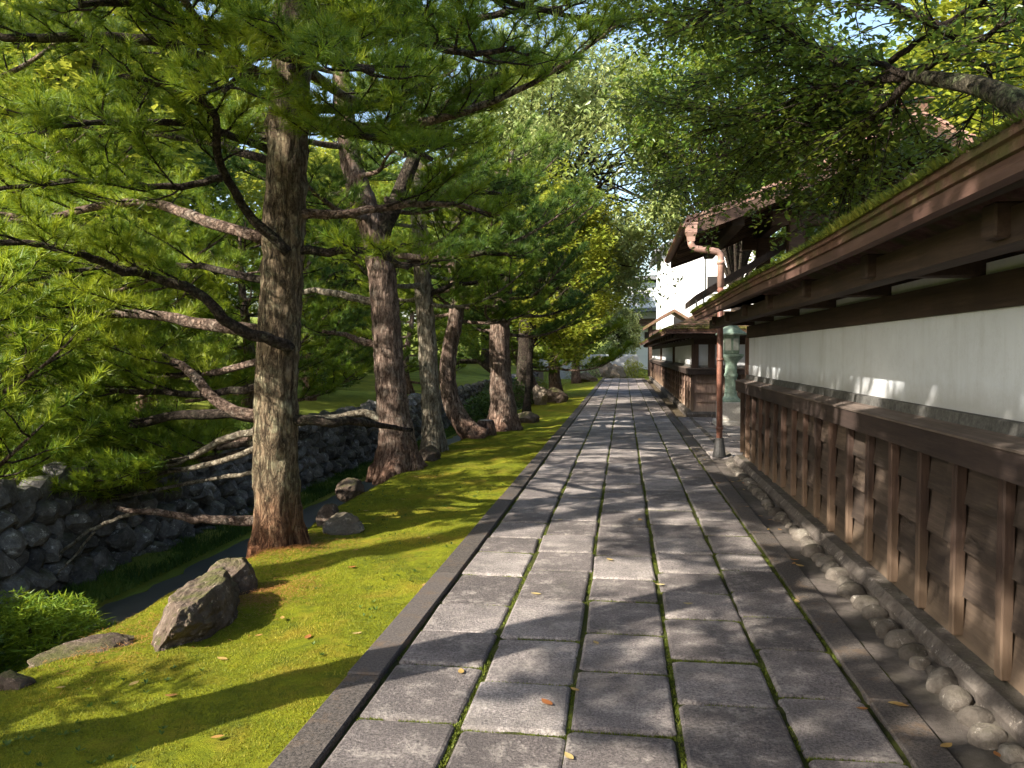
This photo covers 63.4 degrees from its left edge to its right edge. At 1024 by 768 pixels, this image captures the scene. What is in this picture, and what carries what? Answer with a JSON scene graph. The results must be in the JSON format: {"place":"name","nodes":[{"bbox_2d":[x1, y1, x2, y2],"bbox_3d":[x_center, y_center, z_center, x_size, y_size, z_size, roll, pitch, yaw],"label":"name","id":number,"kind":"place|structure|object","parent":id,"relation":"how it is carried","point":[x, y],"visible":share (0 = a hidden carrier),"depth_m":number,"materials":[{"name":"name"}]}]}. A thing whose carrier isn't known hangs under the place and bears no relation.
{"place":"outdoors","nodes":[
{"label":"outdoors","id":0,"kind":"place"},
{"bbox_2d":[0,585,118,672],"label":"bush","id":1,"kind":"object","parent":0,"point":[59,621],"visible":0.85,"depth_m":5.83,"materials":[{"name":"green plant"}]},
{"bbox_2d":[0,412,487,657],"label":"grass bank","id":2,"kind":"structure","parent":0,"point":[161,577],"depth_m":8.37,"materials":[{"name":"plant"}]},
{"bbox_2d":[0,407,520,671],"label":"stream","id":3,"kind":"structure","parent":0,"point":[127,607],"depth_m":7.95,"materials":[{"name":"liquid"}]},
{"bbox_2d":[0,377,602,767],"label":"moss lawn","id":4,"kind":"structure","parent":0,"point":[548,425],"depth_m":4.50,"materials":[{"name":"plant"}]},
{"bbox_2d":[0,670,35,690],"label":"rock","id":5,"kind":"object","parent":4,"relation":"on","point":[12,679],"visible":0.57,"depth_m":4.17,"materials":[{"name":"stone"}]},
{"bbox_2d":[27,632,134,667],"bbox_3d":[-2.431,1.562,4.696,0.391,0.219,0.574,2,3,41],"label":"rock","id":6,"kind":"object","parent":4,"relation":"on","point":[88,644],"visible":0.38,"depth_m":4.68,"materials":[{"name":"stone"}]},
{"bbox_2d":[6,552,344,693],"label":"needle litter","id":7,"kind":"object","parent":4,"relation":"on","point":[267,591],"visible":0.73,"depth_m":5.50,"materials":[{"name":"orange plant"}]},
{"bbox_2d":[151,567,239,651],"bbox_3d":[-1.906,1.440,5.140,0.388,0.463,1.144,0,2,0],"label":"rock","id":8,"kind":"object","parent":4,"relation":"on","point":[201,608],"visible":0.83,"depth_m":4.85,"materials":[{"name":"stone"}]},
{"bbox_2d":[207,557,257,594],"bbox_3d":[-1.981,1.432,5.881,0.366,0.391,0.392,0,2,8],"label":"rock","id":9,"kind":"object","parent":4,"relation":"on","point":[240,570],"visible":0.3,"depth_m":5.82,"materials":[{"name":"stone"}]},
{"bbox_2d":[2,473,503,767],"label":"weeds","id":10,"kind":"object","parent":4,"relation":"on","point":[6,743],"visible":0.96,"depth_m":3.92,"materials":[{"name":"green plant"}]},
{"bbox_2d":[246,516,383,572],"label":"pine litter","id":11,"kind":"object","parent":4,"relation":"on","point":[297,545],"visible":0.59,"depth_m":7.03,"materials":[{"name":"orange plant"}]},
{"bbox_2d":[0,0,648,575],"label":"pine tree","id":12,"kind":"object","parent":4,"relation":"on","point":[292,42],"visible":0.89,"depth_m":6.86,"materials":[{"name":"green plant"}]},
{"bbox_2d":[316,503,338,526],"bbox_3d":[-1.836,1.375,8.281,0.200,0.373,0.292,0,2,8],"label":"rock","id":13,"kind":"object","parent":4,"relation":"on","point":[326,512],"visible":0.44,"depth_m":8.20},
{"bbox_2d":[322,512,364,534],"bbox_3d":[-1.594,1.382,7.900,0.407,0.312,0.391,0,2,8],"label":"rock","id":14,"kind":"object","parent":4,"relation":"on","point":[342,523],"visible":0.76,"depth_m":7.81,"materials":[{"name":"stone"}]},
{"bbox_2d":[335,477,364,501],"bbox_3d":[-2.221,1.433,11.366,0.380,0.306,0.595,0,2,8],"label":"rock","id":15,"kind":"object","parent":4,"relation":"on","point":[347,489],"visible":0.84,"depth_m":11.14,"materials":[{"name":"stone"}]},
{"bbox_2d":[166,0,596,484],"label":"pine tree","id":16,"kind":"object","parent":4,"relation":"on","point":[396,452],"visible":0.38,"depth_m":11.90,"materials":[{"name":"green plant"}]},
{"bbox_2d":[308,13,544,451],"bbox_3d":[-1.735,-2.492,14.495,4.137,7.680,4.699,-1,2,-25],"label":"pine tree","id":17,"kind":"object","parent":4,"relation":"on","point":[432,430],"visible":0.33,"depth_m":14.25,"materials":[{"name":"green plant"}]},
{"bbox_2d":[419,445,440,461],"bbox_3d":[-1.309,1.154,13.094,0.356,0.385,0.524,0,2,8],"label":"rock","id":18,"kind":"object","parent":4,"relation":"on","point":[431,453],"visible":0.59,"depth_m":12.94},
{"bbox_2d":[348,119,555,439],"bbox_3d":[-1.165,-1.961,16.343,4.389,6.797,4.106,-2,3,-40],"label":"pine tree","id":19,"kind":"object","parent":4,"relation":"on","point":[465,425],"visible":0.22,"depth_m":16.37,"materials":[{"name":"green plant"}]},
{"bbox_2d":[477,420,496,435],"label":"rock","id":20,"kind":"object","parent":4,"relation":"on","point":[489,425],"visible":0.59,"depth_m":16.84,"materials":[{"name":"grey stone"}]},
{"bbox_2d":[463,390,519,420],"bbox_3d":[-0.613,0.589,22.316,1.670,0.879,1.663,-1,2,-22],"label":"bush","id":21,"kind":"object","parent":4,"relation":"on","point":[484,409],"visible":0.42,"depth_m":22.04,"materials":[{"name":"green plant"}]},
{"bbox_2d":[391,108,615,431],"bbox_3d":[-0.460,-2.328,17.780,4.966,7.124,5.119,1,2,17],"label":"pine tree","id":22,"kind":"object","parent":4,"relation":"on","point":[503,414],"visible":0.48,"depth_m":17.80,"materials":[{"name":"green plant"}]},
{"bbox_2d":[478,377,533,409],"bbox_3d":[-0.213,0.269,26.282,1.849,1.222,2.124,0,2,8],"label":"bush","id":23,"kind":"object","parent":4,"relation":"on","point":[516,393],"visible":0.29,"depth_m":26.09,"materials":[{"name":"green plant"}]},
{"bbox_2d":[460,302,585,385],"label":"pine tree","id":24,"kind":"object","parent":4,"relation":"on","point":[483,348],"visible":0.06,"depth_m":31.12,"materials":[{"name":"green plant"}]},
{"bbox_2d":[518,411,539,422],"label":"rock","id":25,"kind":"object","parent":4,"relation":"on","point":[528,417],"visible":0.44,"depth_m":19.59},
{"bbox_2d":[512,377,548,388],"bbox_3d":[0.892,0.169,33.188,2.156,0.908,2.059,-2,3,-35],"label":"bush","id":26,"kind":"object","parent":4,"relation":"on","point":[545,384],"visible":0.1,"depth_m":33.09,"materials":[{"name":"green plant"}]},
{"bbox_2d":[532,384,547,404],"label":"rock","id":27,"kind":"object","parent":4,"relation":"on","point":[540,395],"visible":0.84,"depth_m":26.75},
{"bbox_2d":[547,387,568,402],"bbox_3d":[1.412,0.487,27.947,0.983,0.762,0.734,0,2,8],"label":"rock","id":28,"kind":"object","parent":4,"relation":"on","point":[556,395],"visible":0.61,"depth_m":27.66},
{"bbox_2d":[486,291,633,391],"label":"pine tree","id":29,"kind":"object","parent":4,"relation":"on","point":[554,379],"visible":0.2,"depth_m":30.55,"materials":[{"name":"green plant"}]},
{"bbox_2d":[428,0,700,403],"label":"evergreen tree","id":30,"kind":"object","parent":4,"relation":"on","point":[562,113],"visible":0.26,"depth_m":25.43,"materials":[{"name":"green plant"}]},
{"bbox_2d":[511,153,630,411],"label":"maple tree","id":31,"kind":"object","parent":4,"relation":"on","point":[598,250],"visible":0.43,"depth_m":23.34,"materials":[{"name":"green plant"}]},
{"bbox_2d":[543,290,619,383],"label":"pine tree","id":32,"kind":"object","parent":4,"relation":"on","point":[575,377],"visible":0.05,"depth_m":45.76,"materials":[{"name":"green plant"}]},
{"bbox_2d":[563,359,601,379],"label":"bush","id":33,"kind":"object","parent":4,"relation":"on","point":[593,370],"visible":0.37,"depth_m":54.28,"materials":[{"name":"green plant"}]},
{"bbox_2d":[580,372,597,381],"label":"rock","id":34,"kind":"object","parent":4,"relation":"on","point":[586,377],"visible":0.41,"depth_m":47.13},
{"bbox_2d":[0,317,711,485],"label":"ground","id":35,"kind":"structure","parent":0,"point":[358,394],"depth_m":23.45,"materials":[{"name":"plant"}]},
{"bbox_2d":[0,626,21,673],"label":"bush","id":36,"kind":"object","parent":35,"relation":"on","point":[2,652],"visible":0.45,"depth_m":5.52,"materials":[{"name":"green plant"}]},
{"bbox_2d":[0,201,156,486],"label":"pine tree","id":37,"kind":"object","parent":35,"relation":"on","point":[11,270],"visible":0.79,"depth_m":6.99,"materials":[{"name":"green plant"}]},
{"bbox_2d":[0,0,222,384],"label":"garden tree","id":38,"kind":"object","parent":35,"relation":"on","point":[55,72],"visible":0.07,"depth_m":15.69,"materials":[{"name":"green plant"}]},
{"bbox_2d":[0,0,253,417],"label":"pine tree","id":39,"kind":"object","parent":35,"relation":"on","point":[135,283],"visible":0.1,"depth_m":10.45,"materials":[{"name":"green plant"}]},
{"bbox_2d":[0,3,253,346],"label":"garden tree","id":40,"kind":"object","parent":35,"relation":"on","point":[201,157],"visible":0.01,"depth_m":26.70,"materials":[{"name":"green plant"}]},
{"bbox_2d":[19,208,255,411],"bbox_3d":[-5.654,-1.004,13.085,4.076,3.488,3.530,-2,3,-40],"label":"pine tree","id":41,"kind":"object","parent":35,"relation":"on","point":[244,378],"visible":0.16,"depth_m":12.54,"materials":[{"name":"green plant"}]},
{"bbox_2d":[38,53,259,332],"bbox_3d":[-7.982,-3.477,18.131,5.211,7.625,5.698,-1,3,-35],"label":"pine tree","id":42,"kind":"object","parent":35,"relation":"on","point":[215,184],"visible":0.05,"depth_m":17.89,"materials":[{"name":"green plant"}]},
{"bbox_2d":[162,97,259,330],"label":"garden tree","id":43,"kind":"object","parent":35,"relation":"on","point":[228,198],"depth_m":46.88,"materials":[{"name":"green plant"}]},
{"bbox_2d":[121,184,373,408],"bbox_3d":[-4.291,-1.310,13.890,4.113,4.215,3.965,0,2,8],"label":"pine tree","id":44,"kind":"object","parent":35,"relation":"on","point":[243,305],"visible":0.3,"depth_m":13.63,"materials":[{"name":"green plant"}]},
{"bbox_2d":[0,372,538,609],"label":"stone retaining wall","id":45,"kind":"structure","parent":35,"relation":"on","point":[40,528],"depth_m":8.22,"materials":[{"name":"stone"}]},
{"bbox_2d":[222,135,392,356],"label":"garden tree","id":46,"kind":"object","parent":35,"relation":"on","point":[254,187],"visible":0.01,"depth_m":32.54,"materials":[{"name":"green plant"}]},
{"bbox_2d":[218,203,406,400],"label":"pine tree","id":47,"kind":"object","parent":35,"relation":"on","point":[347,327],"visible":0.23,"depth_m":18.23,"materials":[{"name":"green plant"}]},
{"bbox_2d":[220,139,410,369],"bbox_3d":[-5.989,-3.987,27.670,6.592,7.807,7.766,0,2,5],"label":"garden tree","id":48,"kind":"object","parent":35,"relation":"on","point":[332,264],"visible":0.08,"depth_m":26.89,"materials":[{"name":"green plant"}]},
{"bbox_2d":[298,357,350,387],"bbox_3d":[-5.295,-0.318,22.898,1.771,0.956,1.701,0,2,8],"label":"bush","id":49,"kind":"object","parent":35,"relation":"on","point":[324,374],"visible":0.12,"depth_m":22.74,"materials":[{"name":"green plant"}]},
{"bbox_2d":[310,143,416,362],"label":"garden tree","id":50,"kind":"object","parent":35,"relation":"on","point":[393,169],"depth_m":44.99,"materials":[{"name":"green plant"}]},
{"bbox_2d":[337,267,466,393],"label":"pine tree","id":51,"kind":"object","parent":35,"relation":"on","point":[407,349],"visible":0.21,"depth_m":23.94,"materials":[{"name":"green plant"}]},
{"bbox_2d":[268,378,604,767],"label":"kerb","id":52,"kind":"structure","parent":35,"relation":"on","point":[316,739],"depth_m":4.48,"materials":[{"name":"stone"}]},
{"bbox_2d":[399,218,489,362],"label":"garden tree","id":53,"kind":"object","parent":35,"relation":"on","point":[466,311],"depth_m":40.32,"materials":[{"name":"green plant"}]},
{"bbox_2d":[430,217,518,365],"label":"garden tree","id":54,"kind":"object","parent":35,"relation":"on","point":[486,355],"depth_m":54.35,"materials":[{"name":"green plant"}]},
{"bbox_2d":[537,354,638,378],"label":"garden wall","id":55,"kind":"structure","parent":35,"relation":"on","point":[620,361],"depth_m":57.33,"materials":[{"name":"white paint"}]},
{"bbox_2d":[592,355,612,377],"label":"rock","id":56,"kind":"object","parent":35,"relation":"on","point":[605,370],"visible":0.44,"depth_m":55.20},
{"bbox_2d":[610,364,625,378],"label":"rock","id":57,"kind":"object","parent":35,"relation":"on","point":[617,371],"visible":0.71,"depth_m":55.42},
{"bbox_2d":[593,306,643,353],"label":"tree","id":58,"kind":"object","parent":35,"relation":"on","point":[631,331],"visible":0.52,"depth_m":59.82,"materials":[{"name":"green plant"}]},
{"bbox_2d":[582,236,655,353],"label":"garden tree","id":59,"kind":"object","parent":35,"relation":"on","point":[638,308],"visible":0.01,"depth_m":73.72,"materials":[{"name":"green plant"}]},
{"bbox_2d":[621,356,645,377],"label":"bush","id":60,"kind":"object","parent":35,"relation":"on","point":[635,370],"visible":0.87,"depth_m":56.29,"materials":[{"name":"green plant"}]},
{"bbox_2d":[643,309,687,375],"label":"porch","id":61,"kind":"object","parent":35,"relation":"on","point":[676,314],"visible":0.42,"depth_m":54.48,"materials":[{"name":"brown wood"}]},
{"bbox_2d":[639,311,748,417],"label":"plaster wall","id":62,"kind":"structure","parent":35,"relation":"on","point":[683,361],"depth_m":21.03,"materials":[{"name":"brown wood"}]},
{"bbox_2d":[649,239,754,328],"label":"storehouse","id":63,"kind":"structure","parent":35,"relation":"on","point":[692,282],"depth_m":58.22,"materials":[{"name":"white paint"}]},
{"bbox_2d":[707,276,716,293],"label":"window","id":64,"kind":"structure","parent":63,"relation":"in","point":[711,280],"depth_m":57.86,"materials":[{"name":"black metal"}]},
{"bbox_2d":[595,0,865,310],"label":"evergreen tree","id":65,"kind":"object","parent":35,"relation":"on","point":[736,257],"visible":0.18,"depth_m":24.06,"materials":[{"name":"green plant"}]},
{"bbox_2d":[724,209,816,303],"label":"garden tree","id":66,"kind":"object","parent":35,"relation":"on","point":[772,259],"visible":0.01,"depth_m":42.23,"materials":[{"name":"green plant"}]},
{"bbox_2d":[558,0,1023,263],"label":"overhanging tree","id":67,"kind":"object","parent":35,"relation":"on","point":[816,130],"visible":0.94,"depth_m":6.46,"materials":[{"name":"green plant"}]},
{"bbox_2d":[642,378,961,767],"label":"kerb","id":68,"kind":"structure","parent":35,"relation":"on","point":[915,738],"depth_m":4.51,"materials":[{"name":"stone"}]},
{"bbox_2d":[678,417,1023,767],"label":"gutter strip","id":69,"kind":"object","parent":35,"relation":"on","point":[942,723],"visible":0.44,"depth_m":4.39,"materials":[{"name":"stone"}]},
{"bbox_2d":[738,474,749,480],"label":"cobblestone","id":70,"kind":"object","parent":69,"relation":"on","point":[741,477],"visible":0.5,"depth_m":10.53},
{"bbox_2d":[761,499,773,506],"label":"cobblestone","id":71,"kind":"object","parent":69,"relation":"on","point":[764,502],"visible":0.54,"depth_m":8.74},
{"bbox_2d":[768,507,783,515],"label":"cobblestone","id":72,"kind":"object","parent":69,"relation":"on","point":[773,511],"visible":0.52,"depth_m":8.25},
{"bbox_2d":[773,514,788,521],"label":"cobblestone","id":73,"kind":"object","parent":69,"relation":"on","point":[778,517],"visible":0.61,"depth_m":7.94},
{"bbox_2d":[791,528,809,540],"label":"cobblestone","id":74,"kind":"object","parent":69,"relation":"on","point":[798,534],"visible":0.47,"depth_m":7.17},
{"bbox_2d":[800,535,813,544],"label":"cobblestone","id":75,"kind":"object","parent":69,"relation":"on","point":[804,538],"visible":0.37,"depth_m":7.00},
{"bbox_2d":[801,540,817,547],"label":"cobblestone","id":76,"kind":"object","parent":69,"relation":"on","point":[805,543],"visible":0.4,"depth_m":6.83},
{"bbox_2d":[800,544,824,557],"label":"cobblestone","id":77,"kind":"object","parent":69,"relation":"on","point":[809,550],"visible":0.6,"depth_m":6.61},
{"bbox_2d":[811,553,825,561],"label":"cobblestone","id":78,"kind":"object","parent":69,"relation":"on","point":[815,556],"visible":0.51,"depth_m":6.46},
{"bbox_2d":[815,555,836,566],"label":"cobblestone","id":79,"kind":"object","parent":69,"relation":"on","point":[820,561],"visible":0.43,"depth_m":6.28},
{"bbox_2d":[820,561,840,572],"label":"cobblestone","id":80,"kind":"object","parent":69,"relation":"on","point":[825,566],"visible":0.49,"depth_m":6.11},
{"bbox_2d":[825,567,848,580],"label":"cobblestone","id":81,"kind":"object","parent":69,"relation":"on","point":[834,573],"visible":0.56,"depth_m":5.92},
{"bbox_2d":[836,576,851,584],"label":"cobblestone","id":82,"kind":"object","parent":69,"relation":"on","point":[841,580],"visible":0.56,"depth_m":5.79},
{"bbox_2d":[836,582,866,598],"bbox_3d":[2.276,1.404,5.551,0.197,0.155,0.189,0,2,8],"label":"cobblestone","id":83,"kind":"object","parent":69,"relation":"on","point":[847,590],"visible":0.62,"depth_m":5.50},
{"bbox_2d":[852,595,879,610],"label":"cobblestone","id":84,"kind":"object","parent":69,"relation":"on","point":[860,602],"visible":0.49,"depth_m":5.22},
{"bbox_2d":[861,604,888,619],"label":"cobblestone","id":85,"kind":"object","parent":69,"relation":"on","point":[871,611],"visible":0.63,"depth_m":5.03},
{"bbox_2d":[868,617,886,628],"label":"cobblestone","id":86,"kind":"object","parent":69,"relation":"on","point":[873,622],"visible":0.47,"depth_m":4.90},
{"bbox_2d":[875,619,901,638],"bbox_3d":[2.176,1.428,4.785,0.140,0.142,0.186,2,3,38],"label":"cobblestone","id":87,"kind":"object","parent":69,"relation":"on","point":[883,627],"visible":0.58,"depth_m":4.74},
{"bbox_2d":[884,629,917,648],"bbox_3d":[2.180,1.434,4.596,0.211,0.143,0.169,0,2,8],"label":"cobblestone","id":88,"kind":"object","parent":69,"relation":"on","point":[897,638],"visible":0.55,"depth_m":4.56,"materials":[{"name":"stone"}]},
{"bbox_2d":[897,642,927,660],"bbox_3d":[2.142,1.444,4.420,0.163,0.125,0.148,0,2,8],"label":"cobblestone","id":89,"kind":"object","parent":69,"relation":"on","point":[908,651],"visible":0.59,"depth_m":4.39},
{"bbox_2d":[909,655,931,669],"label":"cobblestone","id":90,"kind":"object","parent":69,"relation":"on","point":[919,662],"visible":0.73,"depth_m":4.25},
{"bbox_2d":[925,665,936,675],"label":"cobblestone","id":91,"kind":"object","parent":69,"relation":"on","point":[929,669],"visible":0.43,"depth_m":4.16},
{"bbox_2d":[926,666,958,693],"bbox_3d":[2.104,1.457,4.029,0.141,0.156,0.206,2,3,43],"label":"cobblestone","id":92,"kind":"object","parent":69,"relation":"on","point":[939,679],"visible":0.56,"depth_m":3.98,"materials":[{"name":"stone"}]},
{"bbox_2d":[939,685,973,711],"bbox_3d":[2.046,1.463,3.823,0.150,0.142,0.188,0,2,8],"label":"cobblestone","id":93,"kind":"object","parent":69,"relation":"on","point":[955,698],"visible":0.66,"depth_m":3.77,"materials":[{"name":"stone"}]},
{"bbox_2d":[956,705,994,727],"bbox_3d":[2.035,1.472,3.629,0.136,0.113,0.153,-1,2,-29],"label":"cobblestone","id":94,"kind":"object","parent":69,"relation":"on","point":[968,716],"visible":0.61,"depth_m":3.60,"materials":[{"name":"stone"}]},
{"bbox_2d":[967,723,1007,749],"bbox_3d":[1.984,1.482,3.451,0.166,0.116,0.148,0,2,8],"label":"cobblestone","id":95,"kind":"object","parent":69,"relation":"on","point":[987,736],"visible":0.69,"depth_m":3.41,"materials":[{"name":"stone"}]},
{"bbox_2d":[997,742,1023,763],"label":"cobblestone","id":96,"kind":"object","parent":69,"relation":"on","point":[1010,752],"visible":0.75,"depth_m":3.27,"materials":[{"name":"stone"}]},
{"bbox_2d":[1010,762,1023,767],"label":"cobblestone","id":97,"kind":"object","parent":69,"relation":"on","point":[1017,765],"visible":1,"depth_m":3.19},
{"bbox_2d":[689,107,1023,747],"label":"plaster wall","id":98,"kind":"structure","parent":35,"relation":"on","point":[880,387],"depth_m":4.67,"materials":[{"name":"brown wood"}]},
{"bbox_2d":[772,27,1021,260],"bbox_3d":[13.852,-5.774,27.832,11.373,12.842,9.817,1,2,22],"label":"garden tree","id":99,"kind":"object","parent":35,"relation":"on","point":[814,230],"visible":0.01,"depth_m":26.64,"materials":[{"name":"green plant"}]},
{"bbox_2d":[804,0,1023,207],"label":"garden tree","id":100,"kind":"object","parent":35,"relation":"on","point":[943,7],"visible":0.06,"depth_m":17.93,"materials":[{"name":"green plant"}]},
{"bbox_2d":[968,1,1023,134],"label":"garden tree","id":101,"kind":"object","parent":35,"relation":"on","point":[994,76],"visible":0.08,"depth_m":10.81,"materials":[{"name":"green plant"}]},
{"bbox_2d":[16,0,1011,340],"label":"sky","id":102,"kind":"structure","parent":0,"point":[868,19],"materials":[{"name":"white"}]},
{"bbox_2d":[321,378,908,767],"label":"stone path","id":103,"kind":"structure","parent":0,"point":[836,724],"depth_m":4.53,"materials":[{"name":"stone"}]},
{"bbox_2d":[541,698,552,704],"bbox_3d":[0.160,1.450,3.783,0.038,0.004,0.082,-1,3,-34],"label":"fallen leaf","id":104,"kind":"object","parent":103,"relation":"on","point":[545,701],"visible":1,"depth_m":3.79,"materials":[{"name":"orange plant"}]},
{"bbox_2d":[319,379,962,767],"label":"path joints","id":105,"kind":"object","parent":103,"relation":"on","point":[761,665],"visible":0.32,"depth_m":4.71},
{"bbox_2d":[356,429,905,767],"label":"joint moss","id":106,"kind":"object","parent":105,"relation":"on","point":[670,676],"visible":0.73,"depth_m":4.31,"materials":[{"name":"plant"}]},
{"bbox_2d":[620,275,656,368],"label":"temple hall","id":107,"kind":"structure","parent":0,"point":[650,317],"depth_m":80.93,"materials":[{"name":"white paint"}]},
{"bbox_2d":[678,417,742,458],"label":"forecourt paving","id":108,"kind":"structure","parent":0,"point":[731,435],"depth_m":16.24,"materials":[{"name":"stone"}]},
{"bbox_2d":[712,326,746,425],"bbox_3d":[4.865,-0.328,18.416,0.720,2.480,0.740,0,2,8],"label":"lantern","id":109,"kind":"object","parent":108,"relation":"on","point":[732,356],"visible":0.74,"depth_m":18.23,"materials":[{"name":"stone"}]},
{"bbox_2d":[671,97,975,308],"bbox_3d":[6.340,-1.633,14.785,6.700,5.360,5.100,0,2,8],"label":"gatehouse","id":110,"kind":"object","parent":108,"relation":"on","point":[735,228],"visible":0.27,"depth_m":13.85,"materials":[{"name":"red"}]},
{"bbox_2d":[664,222,725,457],"bbox_3d":[3.261,-0.756,15.135,0.714,3.580,5.296,0,2,8],"label":"downspout","id":111,"kind":"object","parent":110,"relation":"attached to","point":[719,449],"visible":0.92,"depth_m":12.64,"materials":[{"name":"orange metal"}]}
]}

